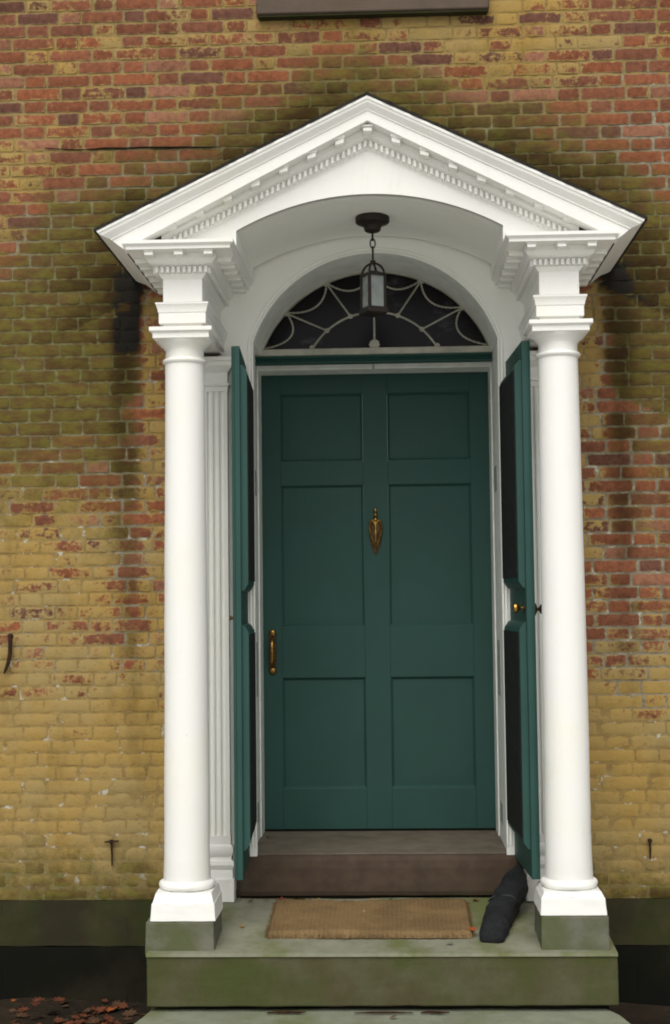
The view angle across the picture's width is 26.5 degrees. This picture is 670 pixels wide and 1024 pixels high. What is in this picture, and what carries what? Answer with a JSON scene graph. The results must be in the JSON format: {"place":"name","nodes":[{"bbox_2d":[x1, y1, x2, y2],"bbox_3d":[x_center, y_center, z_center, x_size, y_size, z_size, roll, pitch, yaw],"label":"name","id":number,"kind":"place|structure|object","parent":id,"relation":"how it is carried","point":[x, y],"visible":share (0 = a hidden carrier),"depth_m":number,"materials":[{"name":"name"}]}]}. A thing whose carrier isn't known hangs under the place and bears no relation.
{"place":"outdoors","nodes":[
{"label":"outdoors","id":0,"kind":"place"},
{"bbox_2d":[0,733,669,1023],"bbox_3d":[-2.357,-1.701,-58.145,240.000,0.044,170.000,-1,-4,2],"label":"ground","id":1,"kind":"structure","parent":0,"point":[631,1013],"depth_m":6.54,"materials":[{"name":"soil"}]},
{"bbox_2d":[15,1012,29,1016],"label":"fallen leaf","id":2,"kind":"object","parent":1,"relation":"on","point":[21,1014],"visible":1,"depth_m":6.47,"materials":[{"name":"brown plant"}]},
{"bbox_2d":[16,1006,29,1011],"bbox_3d":[-1.439,2.290,6.553,0.068,0.011,0.064,-1,-4,10],"label":"fallen leaf","id":3,"kind":"object","parent":1,"relation":"on","point":[22,1008],"visible":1,"depth_m":6.56,"materials":[{"name":"brown plant"}]},
{"bbox_2d":[31,997,46,1001],"bbox_3d":[-1.390,2.300,6.688,0.078,0.009,0.098,8,10,-10],"label":"fallen leaf","id":4,"kind":"object","parent":1,"relation":"on","point":[37,999],"visible":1,"depth_m":6.70,"materials":[{"name":"brown plant"}]},
{"bbox_2d":[52,997,65,1000],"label":"fallen leaf","id":5,"kind":"object","parent":1,"relation":"on","point":[59,999],"visible":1,"depth_m":6.72,"materials":[{"name":"brown plant"}]},
{"bbox_2d":[54,1017,63,1021],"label":"fallen leaf","id":6,"kind":"object","parent":1,"relation":"on","point":[57,1019],"visible":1,"depth_m":6.39,"materials":[{"name":"red plant"}]},
{"bbox_2d":[74,1018,85,1023],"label":"fallen leaf","id":7,"kind":"object","parent":1,"relation":"on","point":[79,1021],"visible":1,"depth_m":6.35,"materials":[{"name":"red plant"}]},
{"bbox_2d":[85,1019,95,1023],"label":"fallen leaf","id":8,"kind":"object","parent":1,"relation":"on","point":[91,1021],"visible":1,"depth_m":6.35,"materials":[{"name":"brown plant"}]},
{"bbox_2d":[88,1016,100,1023],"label":"fallen leaf","id":9,"kind":"object","parent":1,"relation":"on","point":[93,1018],"visible":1,"depth_m":6.39,"materials":[{"name":"brown plant"}]},
{"bbox_2d":[92,1005,107,1013],"bbox_3d":[-1.081,2.288,6.535,0.082,0.008,0.068,-20,15,-32],"label":"fallen leaf","id":10,"kind":"object","parent":1,"relation":"on","point":[102,1009],"visible":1,"depth_m":6.54,"materials":[{"name":"brown plant"}]},
{"bbox_2d":[103,1014,113,1020],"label":"fallen leaf","id":11,"kind":"object","parent":1,"relation":"on","point":[107,1017],"visible":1,"depth_m":6.41,"materials":[{"name":"brown plant"}]},
{"bbox_2d":[104,1006,116,1011],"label":"fallen leaf","id":12,"kind":"object","parent":1,"relation":"on","point":[108,1009],"visible":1,"depth_m":6.54,"materials":[{"name":"orange plant"}]},
{"bbox_2d":[105,1020,120,1023],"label":"fallen leaf","id":13,"kind":"object","parent":1,"relation":"on","point":[113,1022],"visible":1,"depth_m":6.33,"materials":[{"name":"red plant"}]},
{"bbox_2d":[117,1001,127,1008],"bbox_3d":[-0.987,2.291,6.604,0.064,0.007,0.060,12,19,12],"label":"fallen leaf","id":14,"kind":"object","parent":1,"relation":"on","point":[122,1005],"visible":1,"depth_m":6.61,"materials":[{"name":"brown plant"}]},
{"bbox_2d":[122,1009,137,1015],"bbox_3d":[-0.933,2.281,6.473,0.087,0.009,0.079,-1,9,11],"label":"fallen leaf","id":15,"kind":"object","parent":1,"relation":"on","point":[130,1012],"visible":1,"depth_m":6.48,"materials":[{"name":"brown plant"}]},
{"bbox_2d":[0,0,669,1005],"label":"brick wall","id":16,"kind":"structure","parent":1,"relation":"on","point":[110,110],"depth_m":6.88,"materials":[{"name":"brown brick"}]},
{"bbox_2d":[4,633,12,673],"bbox_3d":[-1.571,0.680,6.836,0.045,0.193,0.041,-1,-4,2],"label":"shutter hook","id":17,"kind":"object","parent":16,"relation":"attached to","point":[10,637],"visible":1,"depth_m":6.82,"materials":[{"name":"metal"}]},
{"bbox_2d":[104,839,118,865],"bbox_3d":[-1.062,1.619,6.765,0.070,0.126,0.036,-1,-4,2],"label":"wall spike","id":18,"kind":"object","parent":16,"relation":"attached to","point":[111,841],"depth_m":6.76,"materials":[{"name":"metal"}]},
{"bbox_2d":[256,0,488,20],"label":"window sill","id":19,"kind":"structure","parent":16,"relation":"attached to","point":[277,10],"depth_m":6.93,"materials":[{"name":"stone"}]},
{"bbox_2d":[254,340,505,847],"bbox_3d":[0.205,0.309,7.095,1.440,2.633,0.604,-1,-4,2],"label":"door frame","id":20,"kind":"object","parent":16,"relation":"attached to","point":[376,363],"visible":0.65,"depth_m":7.21,"materials":[{"name":"white paint"}]},
{"bbox_2d":[261,372,495,830],"bbox_3d":[0.218,0.418,7.394,1.264,2.452,0.098,-1,-4,2],"label":"front door","id":21,"kind":"structure","parent":20,"relation":"attached to","point":[403,645],"depth_m":7.40,"materials":[{"name":"teal paint"}]},
{"bbox_2d":[648,838,651,858],"bbox_3d":[1.475,1.577,6.667,0.022,0.096,0.036,-1,-4,2],"label":"wall spike","id":22,"kind":"object","parent":16,"relation":"attached to","point":[650,840],"depth_m":6.66,"materials":[{"name":"metal"}]},
{"bbox_2d":[145,894,618,1009],"bbox_3d":[0.202,2.017,6.291,1.964,0.619,0.863,-1,-4,2],"label":"stone landing","id":23,"kind":"object","parent":1,"relation":"on","point":[535,959],"visible":0.77,"depth_m":5.89,"materials":[{"name":"grey stone"}]},
{"bbox_2d":[264,898,474,938],"bbox_3d":[0.157,1.797,6.303,0.912,0.073,0.522,-1,-4,2],"label":"doormat","id":24,"kind":"object","parent":23,"relation":"on","point":[429,918],"visible":0.98,"depth_m":6.23,"materials":[{"name":"brown wicker"}]},
{"bbox_2d":[94,92,647,921],"bbox_3d":[0.181,0.022,6.565,2.332,3.561,1.315,-1,-4,2],"label":"door portico","id":25,"kind":"structure","parent":23,"relation":"on","point":[508,252],"depth_m":6.12,"materials":[{"name":"white paint"}]},
{"bbox_2d":[229,346,256,880],"bbox_3d":[-0.413,0.446,6.494,0.096,2.333,0.558,-1,-4,2],"label":"shutter","id":26,"kind":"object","parent":25,"relation":"attached to","point":[244,679],"depth_m":6.25,"materials":[{"name":"teal paint"}]},
{"bbox_2d":[355,212,388,317],"bbox_3d":[0.173,-1.120,6.492,0.156,0.462,0.156,-1,-4,2],"label":"hanging lantern","id":27,"kind":"object","parent":25,"relation":"hanging from","point":[373,295],"visible":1,"depth_m":6.46,"materials":[{"name":"black metal"}]},
{"bbox_2d":[255,271,491,355],"bbox_3d":[0.204,-1.035,7.223,1.248,0.478,0.046,-1,-4,2],"label":"fanlight","id":28,"kind":"object","parent":25,"relation":"attached to","point":[420,316],"visible":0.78,"depth_m":7.23,"materials":[{"name":"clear glass"}]},
{"bbox_2d":[499,341,541,878],"bbox_3d":[0.856,0.429,6.444,0.147,2.333,0.558,-1,-4,2],"label":"storm door","id":29,"kind":"structure","parent":25,"relation":"attached to","point":[521,736],"depth_m":6.23,"materials":[{"name":"teal paint"}]},
{"bbox_2d":[236,830,523,898],"bbox_3d":[0.229,1.743,7.030,1.359,0.236,0.771,-1,-4,2],"label":"door sill","id":30,"kind":"structure","parent":23,"relation":"on","point":[377,864],"depth_m":6.67,"materials":[{"name":"stone"}]},
{"bbox_2d":[479,865,528,942],"bbox_3d":[0.741,1.720,6.277,0.148,0.220,0.634,-2,-4,20],"label":"sand bag","id":31,"kind":"object","parent":23,"relation":"on","point":[506,900],"visible":1,"depth_m":6.21,"materials":[{"name":"fabric"}]},
{"bbox_2d":[134,1007,629,1023],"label":"step","id":32,"kind":"object","parent":1,"relation":"on","point":[154,1015],"visible":0.99,"depth_m":5.80,"materials":[{"name":"stone"}]},
{"bbox_2d":[267,1011,305,1013],"bbox_3d":[-0.200,2.055,5.845,0.161,0.012,0.014,-1,-4,2],"label":"twig","id":33,"kind":"object","parent":32,"relation":"on","point":[286,1012],"visible":1,"depth_m":5.84,"materials":[{"name":"wood"}]},
{"bbox_2d":[420,1011,449,1013],"bbox_3d":[0.410,2.046,5.816,0.121,0.013,0.014,-1,-4,2],"label":"twig","id":34,"kind":"object","parent":32,"relation":"on","point":[433,1012],"visible":1,"depth_m":5.81,"materials":[{"name":"wood"}]},
{"bbox_2d":[354,1011,412,1013],"bbox_3d":[0.200,2.050,5.824,0.240,0.010,0.011,-1,-4,1],"label":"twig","id":35,"kind":"object","parent":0,"point":[383,1012],"visible":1,"depth_m":5.82,"materials":[{"name":"wood"}]}
]}

